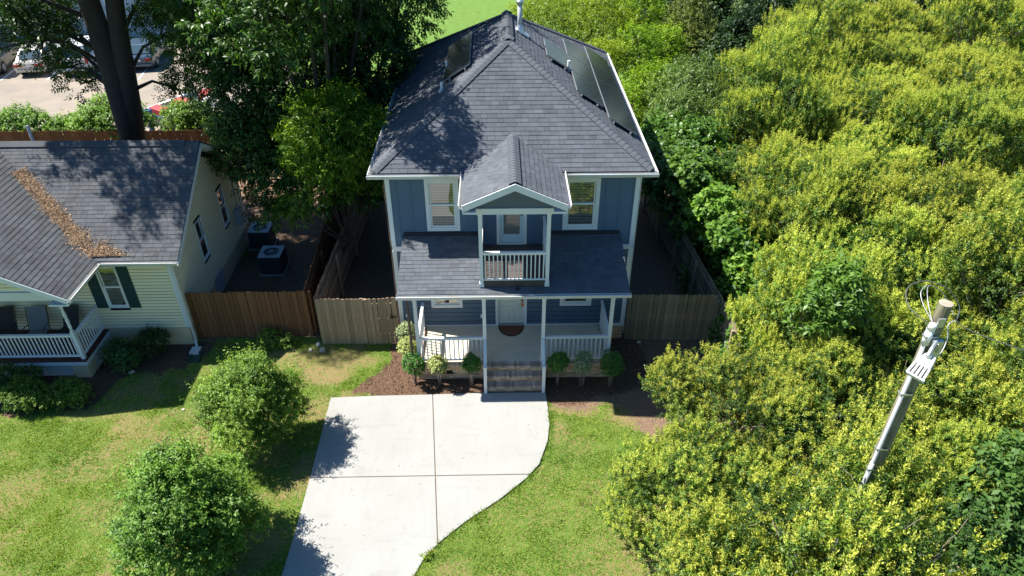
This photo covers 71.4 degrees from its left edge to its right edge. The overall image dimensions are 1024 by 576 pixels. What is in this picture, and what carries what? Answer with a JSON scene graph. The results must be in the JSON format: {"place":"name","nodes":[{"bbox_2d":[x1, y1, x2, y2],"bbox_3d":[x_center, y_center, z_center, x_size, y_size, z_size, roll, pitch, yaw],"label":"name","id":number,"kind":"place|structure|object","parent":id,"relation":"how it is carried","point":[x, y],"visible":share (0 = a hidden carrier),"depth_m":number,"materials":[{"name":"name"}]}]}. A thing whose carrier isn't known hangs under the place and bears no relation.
{"place":"outdoors","nodes":[
{"label":"outdoors","id":0,"kind":"place"},
{"bbox_2d":[0,0,171,36],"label":"office building","id":1,"kind":"structure","parent":0,"point":[133,34],"depth_m":51.05,"materials":[{"name":"white paint"}]},
{"bbox_2d":[282,392,549,575],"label":"driveway","id":2,"kind":"structure","parent":0,"point":[477,451],"depth_m":18.92,"materials":[{"name":"concrete"}]},
{"bbox_2d":[0,0,1023,575],"bbox_3d":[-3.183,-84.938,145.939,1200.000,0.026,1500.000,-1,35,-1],"label":"ground","id":3,"kind":"structure","parent":0,"point":[376,284],"depth_m":20.14,"materials":[{"name":"plant"}]},
{"bbox_2d":[0,360,45,393],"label":"azalea shrub","id":4,"kind":"object","parent":3,"relation":"on","point":[15,370],"visible":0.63,"depth_m":21.23,"materials":[{"name":"green plant"}]},
{"bbox_2d":[0,373,53,415],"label":"azalea shrub","id":5,"kind":"object","parent":3,"relation":"on","point":[27,393],"visible":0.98,"depth_m":20.50,"materials":[{"name":"green plant"}]},
{"bbox_2d":[42,374,95,410],"bbox_3d":[-12.984,3.071,20.922,1.459,1.028,1.191,-1,35,-1],"label":"azalea shrub","id":6,"kind":"object","parent":3,"relation":"on","point":[68,387],"visible":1,"depth_m":20.68,"materials":[{"name":"green plant"}]},
{"bbox_2d":[0,0,210,139],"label":"oak tree","id":7,"kind":"object","parent":3,"relation":"on","point":[109,44],"visible":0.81,"depth_m":26.48,"materials":[{"name":"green plant"}]},
{"bbox_2d":[97,336,142,376],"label":"azalea shrub","id":8,"kind":"object","parent":3,"relation":"on","point":[123,353],"visible":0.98,"depth_m":21.95,"materials":[{"name":"green plant"}]},
{"bbox_2d":[0,140,248,376],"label":"cream house","id":9,"kind":"structure","parent":3,"relation":"on","point":[169,216],"depth_m":22.07,"materials":[{"name":"beige paint"}]},
{"bbox_2d":[0,305,25,334],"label":"porch chair","id":10,"kind":"object","parent":9,"relation":"on","point":[8,323],"visible":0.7,"depth_m":22.13,"materials":[{"name":"fabric"}]},
{"bbox_2d":[21,305,55,347],"bbox_3d":[-14.715,1.212,22.064,0.628,1.072,0.823,-6,36,-8],"label":"porch chair","id":11,"kind":"object","parent":9,"relation":"on","point":[39,322],"visible":0.76,"depth_m":22.13,"materials":[{"name":"grey fabric"}]},
{"bbox_2d":[54,304,84,341],"bbox_3d":[-13.809,1.160,22.145,0.626,1.069,0.787,6,36,8],"label":"porch chair","id":12,"kind":"object","parent":9,"relation":"on","point":[72,312],"visible":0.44,"depth_m":22.19,"materials":[{"name":"fabric"}]},
{"bbox_2d":[13,167,132,257],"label":"leaf litter","id":13,"kind":"object","parent":9,"relation":"on","point":[32,186],"visible":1,"depth_m":21.54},
{"bbox_2d":[95,267,129,307],"bbox_3d":[-12.345,-0.052,22.026,0.640,1.550,0.165,-1,35,-1],"label":"window","id":14,"kind":"structure","parent":9,"relation":"in","point":[112,289],"depth_m":22.05,"materials":[{"name":"white paint"}]},
{"bbox_2d":[193,216,210,260],"bbox_3d":[-10.475,-1.648,23.938,0.165,1.450,0.580,-1,35,-1],"label":"window","id":15,"kind":"structure","parent":9,"relation":"in","point":[200,236],"depth_m":24.01,"materials":[{"name":"white paint"}]},
{"bbox_2d":[215,185,229,227],"bbox_3d":[-10.523,-2.947,25.775,0.165,1.450,0.580,-1,35,-1],"label":"window","id":16,"kind":"structure","parent":9,"relation":"in","point":[217,189],"depth_m":25.85,"materials":[{"name":"white paint"}]},
{"bbox_2d":[0,48,294,139],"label":"parking lot","id":17,"kind":"structure","parent":3,"relation":"on","point":[15,87],"depth_m":42.36,"materials":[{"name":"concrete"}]},
{"bbox_2d":[0,37,20,72],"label":"parked car","id":18,"kind":"object","parent":17,"relation":"on","point":[7,60],"visible":0.49,"depth_m":45.30,"materials":[{"name":"grey paint"}]},
{"bbox_2d":[0,101,62,139],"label":"leafy shrub","id":19,"kind":"object","parent":17,"relation":"on","point":[11,119],"visible":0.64,"depth_m":33.76,"materials":[{"name":"green plant"}]},
{"bbox_2d":[13,42,58,73],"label":"parked car","id":20,"kind":"object","parent":17,"relation":"on","point":[19,69],"visible":0.39,"depth_m":44.17,"materials":[{"name":"beige paint"}]},
{"bbox_2d":[39,108,76,140],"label":"leafy shrub","id":21,"kind":"object","parent":17,"relation":"on","point":[60,122],"visible":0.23,"depth_m":33.82,"materials":[{"name":"green plant"}]},
{"bbox_2d":[64,92,158,139],"bbox_3d":[-19.118,-7.842,34.224,4.485,3.358,3.408,-1,35,-1],"label":"leafy shrub","id":22,"kind":"object","parent":17,"relation":"on","point":[99,116],"visible":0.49,"depth_m":33.21,"materials":[{"name":"green plant"}]},
{"bbox_2d":[130,37,166,66],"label":"parked car","id":23,"kind":"object","parent":17,"relation":"on","point":[136,44],"visible":0.43,"depth_m":45.29,"materials":[{"name":"grey paint"}]},
{"bbox_2d":[144,88,231,130],"bbox_3d":[-17.116,-9.888,38.399,2.200,1.629,5.850,21,40,26],"label":"parked car","id":24,"kind":"object","parent":17,"relation":"on","point":[155,108],"visible":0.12,"depth_m":37.05,"materials":[{"name":"red paint"}]},
{"bbox_2d":[156,97,220,141],"bbox_3d":[-15.431,-7.719,34.410,3.778,2.951,2.345,-1,35,-1],"label":"leafy shrub","id":25,"kind":"object","parent":17,"relation":"on","point":[182,118],"visible":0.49,"depth_m":33.65,"materials":[{"name":"green plant"}]},
{"bbox_2d":[0,130,300,160],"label":"wooden fence","id":26,"kind":"object","parent":3,"relation":"on","point":[80,135],"visible":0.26,"depth_m":33.10,"materials":[{"name":"brown wood"}]},
{"bbox_2d":[85,422,275,575],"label":"crape myrtle","id":27,"kind":"object","parent":3,"relation":"on","point":[179,481],"visible":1,"depth_m":15.07,"materials":[{"name":"green plant"}]},
{"bbox_2d":[196,530,252,575],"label":"shrub","id":28,"kind":"object","parent":3,"relation":"on","point":[233,560],"visible":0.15,"depth_m":16.23,"materials":[{"name":"green plant"}]},
{"bbox_2d":[179,338,319,469],"bbox_3d":[-6.971,2.994,19.063,3.125,3.190,3.372,29,45,35],"label":"crape myrtle","id":29,"kind":"object","parent":3,"relation":"on","point":[250,405],"visible":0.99,"depth_m":18.42,"materials":[{"name":"green plant"}]},
{"bbox_2d":[185,291,314,337],"bbox_3d":[-8.456,0.873,23.132,3.785,1.971,0.174,-1,35,-1],"label":"wooden fence","id":30,"kind":"object","parent":3,"relation":"on","point":[246,308],"visible":0.95,"depth_m":23.01,"materials":[{"name":"brown wood"}]},
{"bbox_2d":[247,222,278,250],"bbox_3d":[-9.857,-2.059,28.087,0.920,0.870,0.920,-1,35,-1],"label":"ac unit","id":31,"kind":"object","parent":3,"relation":"on","point":[265,236],"visible":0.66,"depth_m":27.79,"materials":[{"name":"metal"}]},
{"bbox_2d":[257,245,289,276],"bbox_3d":[-8.929,-1.030,26.634,0.920,0.870,0.920,-1,35,-1],"label":"ac unit","id":32,"kind":"object","parent":3,"relation":"on","point":[273,260],"visible":1,"depth_m":26.40,"materials":[{"name":"metal"}]},
{"bbox_2d":[253,326,299,349],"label":"weed plant","id":33,"kind":"object","parent":3,"relation":"on","point":[278,340],"visible":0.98,"depth_m":23.02,"materials":[{"name":"green plant"}]},
{"bbox_2d":[126,0,454,232],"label":"pecan tree","id":34,"kind":"object","parent":3,"relation":"on","point":[273,39],"visible":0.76,"depth_m":23.33,"materials":[{"name":"green plant"}]},
{"bbox_2d":[304,188,346,334],"bbox_3d":[-6.916,-2.786,28.305,0.198,1.972,12.554,-2,35,-3],"label":"wooden fence","id":35,"kind":"object","parent":3,"relation":"on","point":[324,250],"visible":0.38,"depth_m":25.05,"materials":[{"name":"brown wood"}]},
{"bbox_2d":[259,76,392,250],"bbox_3d":[-5.786,-3.294,24.012,5.233,7.764,3.381,-1,35,-1],"label":"ash tree","id":36,"kind":"object","parent":3,"relation":"on","point":[364,128],"visible":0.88,"depth_m":22.35,"materials":[{"name":"green plant"}]},
{"bbox_2d":[0,338,654,416],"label":"mulch","id":37,"kind":"object","parent":3,"relation":"on","point":[371,383],"visible":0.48,"depth_m":21.85,"materials":[{"name":"brown wood"}]},
{"bbox_2d":[132,323,171,360],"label":"azalea shrub","id":38,"kind":"object","parent":37,"relation":"on","point":[150,334],"visible":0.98,"depth_m":22.37,"materials":[{"name":"green plant"}]},
{"bbox_2d":[0,337,660,575],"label":"grass","id":39,"kind":"structure","parent":3,"relation":"on","point":[257,482],"depth_m":18.69,"materials":[{"name":"plant"}]},
{"bbox_2d":[315,298,368,343],"bbox_3d":[-5.434,1.088,22.849,1.485,1.955,0.174,-1,35,-1],"label":"wooden fence","id":40,"kind":"object","parent":3,"relation":"on","point":[334,324],"visible":0.99,"depth_m":22.74,"materials":[{"name":"brown wood"}]},
{"bbox_2d":[313,185,373,342],"bbox_3d":[-6.061,-1.994,27.188,0.197,1.971,10.706,0,35,1],"label":"wooden fence","id":41,"kind":"object","parent":3,"relation":"on","point":[333,279],"visible":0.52,"depth_m":25.38,"materials":[{"name":"brown wood"}]},
{"bbox_2d":[363,297,399,344],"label":"fence gate","id":42,"kind":"structure","parent":3,"relation":"on","point":[383,326],"depth_m":22.74,"materials":[{"name":"brown wood"}]},
{"bbox_2d":[396,335,416,364],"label":"clipped shrub","id":43,"kind":"object","parent":3,"relation":"on","point":[403,345],"visible":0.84,"depth_m":21.88,"materials":[{"name":"green plant"}]},
{"bbox_2d":[401,352,425,383],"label":"clipped shrub","id":44,"kind":"object","parent":3,"relation":"on","point":[411,361],"visible":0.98,"depth_m":21.18,"materials":[{"name":"green plant"}]},
{"bbox_2d":[426,353,449,385],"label":"clipped shrub","id":45,"kind":"object","parent":3,"relation":"on","point":[437,360],"visible":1,"depth_m":21.09,"materials":[{"name":"green plant"}]},
{"bbox_2d":[460,352,481,386],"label":"clipped shrub","id":46,"kind":"object","parent":3,"relation":"on","point":[468,362],"visible":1,"depth_m":21.07,"materials":[{"name":"green plant"}]},
{"bbox_2d":[239,196,719,420],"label":"fallen leaves","id":47,"kind":"object","parent":3,"relation":"on","point":[397,312],"visible":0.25,"depth_m":26.28,"materials":[{"name":"brown plant"}]},
{"bbox_2d":[366,10,659,393],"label":"blue house","id":48,"kind":"structure","parent":3,"relation":"on","point":[510,166],"depth_m":20.68,"materials":[{"name":"grey"}]},
{"bbox_2d":[424,179,459,230],"bbox_3d":[-2.009,-2.422,20.619,0.970,1.690,0.165,-1,35,-1],"label":"window","id":49,"kind":"structure","parent":48,"relation":"in","point":[441,195],"depth_m":20.60,"materials":[{"name":"glass"}]},
{"bbox_2d":[431,300,462,307],"bbox_3d":[-2.063,-0.067,22.284,0.990,1.600,0.165,-1,35,-1],"label":"window","id":50,"kind":"structure","parent":48,"relation":"in","point":[434,303],"depth_m":22.64,"materials":[{"name":"white paint"}]},
{"bbox_2d":[443,31,472,81],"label":"solar panels","id":51,"kind":"object","parent":48,"relation":"attached to","point":[459,56],"visible":0.91,"depth_m":22.80,"materials":[{"name":"glass"}]},
{"bbox_2d":[498,299,523,322],"bbox_3d":[-0.028,0.317,22.548,0.830,2.055,0.125,-1,35,-1],"label":"door","id":52,"kind":"structure","parent":48,"relation":"in","point":[509,310],"depth_m":22.88,"materials":[{"name":"wood"}]},
{"bbox_2d":[499,214,523,241],"bbox_3d":[-0.010,-2.183,20.813,0.720,1.970,0.180,-1,35,-1],"label":"door","id":53,"kind":"structure","parent":48,"relation":"in","point":[511,226],"depth_m":21.12,"materials":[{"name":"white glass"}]},
{"bbox_2d":[562,178,600,229],"bbox_3d":[2.005,-2.468,20.691,1.040,1.690,0.165,-1,35,-1],"label":"window","id":54,"kind":"structure","parent":48,"relation":"in","point":[584,192],"depth_m":20.70,"materials":[{"name":"glass"}]},
{"bbox_2d":[543,39,636,134],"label":"solar panels","id":55,"kind":"object","parent":48,"relation":"attached to","point":[586,86],"visible":0.98,"depth_m":23.05,"materials":[{"name":"glass"}]},
{"bbox_2d":[546,351,569,386],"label":"clipped shrub","id":56,"kind":"object","parent":3,"relation":"on","point":[560,359],"visible":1,"depth_m":21.00,"materials":[{"name":"green plant"}]},
{"bbox_2d":[572,350,593,386],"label":"clipped shrub","id":57,"kind":"object","parent":3,"relation":"on","point":[583,360],"visible":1,"depth_m":20.99,"materials":[{"name":"green plant"}]},
{"bbox_2d":[600,348,624,386],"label":"clipped shrub","id":58,"kind":"object","parent":3,"relation":"on","point":[617,365],"visible":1,"depth_m":21.01,"materials":[{"name":"green plant"}]},
{"bbox_2d":[604,0,692,128],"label":"locust tree","id":59,"kind":"object","parent":3,"relation":"on","point":[663,38],"visible":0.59,"depth_m":33.96,"materials":[{"name":"green plant"}]},
{"bbox_2d":[623,294,718,339],"bbox_3d":[5.102,0.955,23.044,2.848,1.971,0.175,1,35,1],"label":"wooden fence","id":60,"kind":"object","parent":3,"relation":"on","point":[666,317],"visible":0.92,"depth_m":22.94,"materials":[{"name":"brown wood"}]},
{"bbox_2d":[640,179,720,341],"bbox_3d":[5.992,-2.086,27.342,0.180,1.972,10.880,-3,35,-5],"label":"wooden fence","id":61,"kind":"object","parent":3,"relation":"on","point":[680,253],"visible":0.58,"depth_m":25.77,"materials":[{"name":"brown wood"}]},
{"bbox_2d":[640,131,728,261],"bbox_3d":[6.429,-3.589,27.302,3.176,4.472,6.308,-7,36,-10],"label":"mulberry shrub","id":62,"kind":"object","parent":3,"relation":"on","point":[685,177],"visible":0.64,"depth_m":25.89,"materials":[{"name":"green plant"}]},
{"bbox_2d":[630,47,747,151],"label":"ash sapling","id":63,"kind":"object","parent":3,"relation":"on","point":[684,92],"visible":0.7,"depth_m":30.68,"materials":[{"name":"green plant"}]},
{"bbox_2d":[640,101,750,197],"bbox_3d":[7.343,-4.997,29.116,3.101,4.676,5.852,-21,40,-27],"label":"mulberry shrub","id":64,"kind":"object","parent":3,"relation":"on","point":[685,132],"visible":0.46,"depth_m":28.02,"materials":[{"name":"green plant"}]},
{"bbox_2d":[591,401,804,575],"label":"privet tree","id":65,"kind":"object","parent":3,"relation":"on","point":[662,468],"visible":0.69,"depth_m":15.53,"materials":[{"name":"green plant"}]},
{"bbox_2d":[708,297,737,353],"bbox_3d":[6.562,1.528,22.237,0.169,1.971,1.629,-2,35,-2],"label":"wooden fence","id":66,"kind":"object","parent":3,"relation":"on","point":[725,324],"visible":0.36,"depth_m":22.20,"materials":[{"name":"brown wood"}]},
{"bbox_2d":[681,181,776,292],"bbox_3d":[7.421,-1.221,24.228,2.564,4.161,4.502,-9,36,-13],"label":"mulberry shrub","id":67,"kind":"object","parent":3,"relation":"on","point":[722,214],"visible":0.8,"depth_m":23.57,"materials":[{"name":"green plant"}]},
{"bbox_2d":[709,276,764,366],"bbox_3d":[7.197,1.087,22.776,1.950,2.675,3.951,3,35,5],"label":"fence vine","id":68,"kind":"object","parent":3,"relation":"on","point":[725,288],"visible":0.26,"depth_m":22.40,"materials":[{"name":"green plant"}]},
{"bbox_2d":[638,334,837,502],"bbox_3d":[5.484,3.333,17.865,4.824,4.030,5.051,6,36,8],"label":"privet tree","id":69,"kind":"object","parent":3,"relation":"on","point":[690,392],"visible":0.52,"depth_m":17.11,"materials":[{"name":"green plant"}]},
{"bbox_2d":[641,486,870,575],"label":"privet tree","id":70,"kind":"object","parent":3,"relation":"on","point":[672,549],"visible":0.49,"depth_m":13.65,"materials":[{"name":"green plant"}]},
{"bbox_2d":[693,20,846,158],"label":"privet tree","id":71,"kind":"object","parent":3,"relation":"on","point":[810,103],"visible":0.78,"depth_m":28.11,"materials":[{"name":"green plant"}]},
{"bbox_2d":[711,124,828,253],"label":"privet tree","id":72,"kind":"object","parent":3,"relation":"on","point":[752,158],"visible":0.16,"depth_m":26.46,"materials":[{"name":"green plant"}]},
{"bbox_2d":[709,6,849,153],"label":"privet tree","id":73,"kind":"object","parent":3,"relation":"on","point":[825,66],"visible":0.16,"depth_m":31.52,"materials":[{"name":"green plant"}]},
{"bbox_2d":[718,129,911,262],"bbox_3d":[10.142,-2.136,24.089,6.368,5.859,5.819,-6,36,-9],"label":"privet tree","id":74,"kind":"object","parent":3,"relation":"on","point":[827,182],"visible":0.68,"depth_m":22.76,"materials":[{"name":"green plant"}]},
{"bbox_2d":[731,447,902,574],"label":"privet tree","id":75,"kind":"object","parent":3,"relation":"on","point":[802,459],"visible":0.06,"depth_m":15.67,"materials":[{"name":"green plant"}]},
{"bbox_2d":[724,220,925,432],"bbox_3d":[8.293,1.128,19.306,4.774,6.038,5.270,-5,36,-7],"label":"privet tree","id":76,"kind":"object","parent":3,"relation":"on","point":[792,272],"visible":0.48,"depth_m":18.49,"materials":[{"name":"green plant"}]},
{"bbox_2d":[781,246,878,353],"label":"young oak","id":77,"kind":"object","parent":3,"relation":"on","point":[849,282],"visible":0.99,"depth_m":17.05,"materials":[{"name":"green plant"}]},
{"bbox_2d":[637,96,1023,575],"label":"undergrowth","id":78,"kind":"object","parent":3,"relation":"on","point":[706,264],"visible":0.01,"depth_m":23.60,"materials":[{"name":"green plant"}]},
{"bbox_2d":[720,329,945,518],"bbox_3d":[7.708,3.440,17.270,5.309,4.562,5.069,13,37,18],"label":"privet tree","id":79,"kind":"object","parent":3,"relation":"on","point":[812,435],"visible":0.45,"depth_m":16.41,"materials":[{"name":"green plant"}]},
{"bbox_2d":[680,413,1015,575],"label":"privet tree","id":80,"kind":"object","parent":3,"relation":"on","point":[802,520],"visible":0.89,"depth_m":11.98,"materials":[{"name":"green plant"}]},
{"bbox_2d":[771,117,936,231],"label":"privet tree","id":81,"kind":"object","parent":3,"relation":"on","point":[905,152],"visible":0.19,"depth_m":25.89,"materials":[{"name":"green plant"}]},
{"bbox_2d":[793,70,945,172],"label":"privet tree","id":82,"kind":"object","parent":3,"relation":"on","point":[851,95],"visible":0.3,"depth_m":28.37,"materials":[{"name":"green plant"}]},
{"bbox_2d":[812,54,928,159],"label":"privet tree","id":83,"kind":"object","parent":3,"relation":"on","point":[860,73],"visible":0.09,"depth_m":32.42,"materials":[{"name":"green plant"}]},
{"bbox_2d":[780,198,987,363],"bbox_3d":[10.918,-0.075,21.646,5.586,5.279,5.851,-13,37,-18],"label":"privet tree","id":84,"kind":"object","parent":3,"relation":"on","point":[883,239],"visible":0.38,"depth_m":20.64,"materials":[{"name":"green plant"}]},
{"bbox_2d":[823,281,959,570],"bbox_3d":[6.316,3.732,13.134,1.096,9.090,0.707,-22,41,-28],"label":"utility pole","id":85,"kind":"object","parent":3,"relation":"on","point":[909,386],"visible":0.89,"depth_m":11.18,"materials":[{"name":"grey"}]},
{"bbox_2d":[906,339,944,383],"bbox_3d":[6.080,1.013,10.346,0.694,0.460,0.272,-24,42,-30],"label":"street lamp","id":86,"kind":"object","parent":85,"relation":"attached to","point":[926,361],"visible":1,"depth_m":10.29,"materials":[{"name":"metal"}]},
{"bbox_2d":[819,289,1020,481],"bbox_3d":[10.605,2.623,18.748,5.714,4.187,5.458,-21,40,-27],"label":"privet tree","id":87,"kind":"object","parent":3,"relation":"on","point":[956,374],"visible":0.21,"depth_m":17.31,"materials":[{"name":"green plant"}]},
{"bbox_2d":[856,29,996,87],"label":"privet tree","id":88,"kind":"object","parent":3,"relation":"on","point":[904,50],"visible":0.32,"depth_m":34.91,"materials":[{"name":"green plant"}]},
{"bbox_2d":[839,153,1021,320],"bbox_3d":[13.412,-1.710,23.494,5.793,5.840,6.068,14,38,19],"label":"privet tree","id":89,"kind":"object","parent":3,"relation":"on","point":[917,185],"visible":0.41,"depth_m":22.14,"materials":[{"name":"green plant"}]},
{"bbox_2d":[877,78,1023,220],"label":"privet tree","id":90,"kind":"object","parent":3,"relation":"on","point":[952,125],"visible":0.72,"depth_m":26.24,"materials":[{"name":"green plant"}]},
{"bbox_2d":[894,400,1023,567],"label":"privet tree","id":91,"kind":"object","parent":3,"relation":"on","point":[962,437],"visible":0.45,"depth_m":15.77,"materials":[{"name":"green plant"}]},
{"bbox_2d":[896,180,1023,390],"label":"privet tree","id":92,"kind":"object","parent":3,"relation":"on","point":[979,237],"visible":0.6,"depth_m":19.04,"materials":[{"name":"green plant"}]},
{"bbox_2d":[897,43,1023,159],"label":"privet tree","id":93,"kind":"object","parent":3,"relation":"on","point":[1001,73],"visible":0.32,"depth_m":30.41,"materials":[{"name":"green plant"}]},
{"bbox_2d":[905,164,1023,299],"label":"privet tree","id":94,"kind":"object","parent":3,"relation":"on","point":[1018,188],"visible":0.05,"depth_m":24.20,"materials":[{"name":"green plant"}]},
{"bbox_2d":[932,317,1023,489],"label":"privet tree","id":95,"kind":"object","parent":3,"relation":"on","point":[1016,396],"visible":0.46,"depth_m":17.21,"materials":[{"name":"green plant"}]},
{"bbox_2d":[933,425,1023,575],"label":"leaf shrub","id":96,"kind":"object","parent":3,"relation":"on","point":[1012,496],"visible":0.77,"depth_m":14.75,"materials":[{"name":"green plant"}]},
{"bbox_2d":[966,42,1023,129],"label":"privet tree","id":97,"kind":"object","parent":3,"relation":"on","point":[1002,48],"visible":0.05,"depth_m":34.51,"materials":[{"name":"green plant"}]},
{"bbox_2d":[290,0,862,124],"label":"back lawn","id":98,"kind":"structure","parent":0,"point":[467,13],"depth_m":56.13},
{"bbox_2d":[502,0,653,101],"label":"locust tree","id":99,"kind":"object","parent":98,"relation":"on","point":[581,25],"visible":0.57,"depth_m":35.29,"materials":[{"name":"green plant"}]},
{"bbox_2d":[615,0,705,67],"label":"tree","id":100,"kind":"object","parent":98,"relation":"on","point":[687,46],"visible":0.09,"depth_m":41.45,"materials":[{"name":"green plant"}]},
{"bbox_2d":[659,0,722,83],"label":"tree","id":101,"kind":"object","parent":98,"relation":"on","point":[689,28],"visible":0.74,"depth_m":39.24,"materials":[{"name":"green plant"}]},
{"bbox_2d":[673,0,769,55],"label":"tree","id":102,"kind":"object","parent":98,"relation":"on","point":[722,9],"visible":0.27,"depth_m":42.42,"materials":[{"name":"green plant"}]},
{"bbox_2d":[689,2,773,101],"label":"tree","id":103,"kind":"object","parent":98,"relation":"on","point":[736,27],"visible":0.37,"depth_m":37.88,"materials":[{"name":"green plant"}]},
{"bbox_2d":[712,0,825,33],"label":"tree","id":104,"kind":"object","parent":98,"relation":"on","point":[786,4],"visible":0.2,"depth_m":41.96,"materials":[{"name":"green plant"}]},
{"bbox_2d":[754,0,876,84],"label":"privet tree","id":105,"kind":"object","parent":98,"relation":"on","point":[838,14],"visible":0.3,"depth_m":34.45,"materials":[{"name":"green plant"}]},
{"bbox_2d":[819,0,948,88],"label":"privet tree","id":106,"kind":"object","parent":98,"relation":"on","point":[894,19],"visible":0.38,"depth_m":37.95,"materials":[{"name":"green plant"}]},
{"bbox_2d":[917,0,1023,80],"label":"privet tree","id":107,"kind":"object","parent":98,"relation":"on","point":[979,12],"visible":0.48,"depth_m":37.84,"materials":[{"name":"green plant"}]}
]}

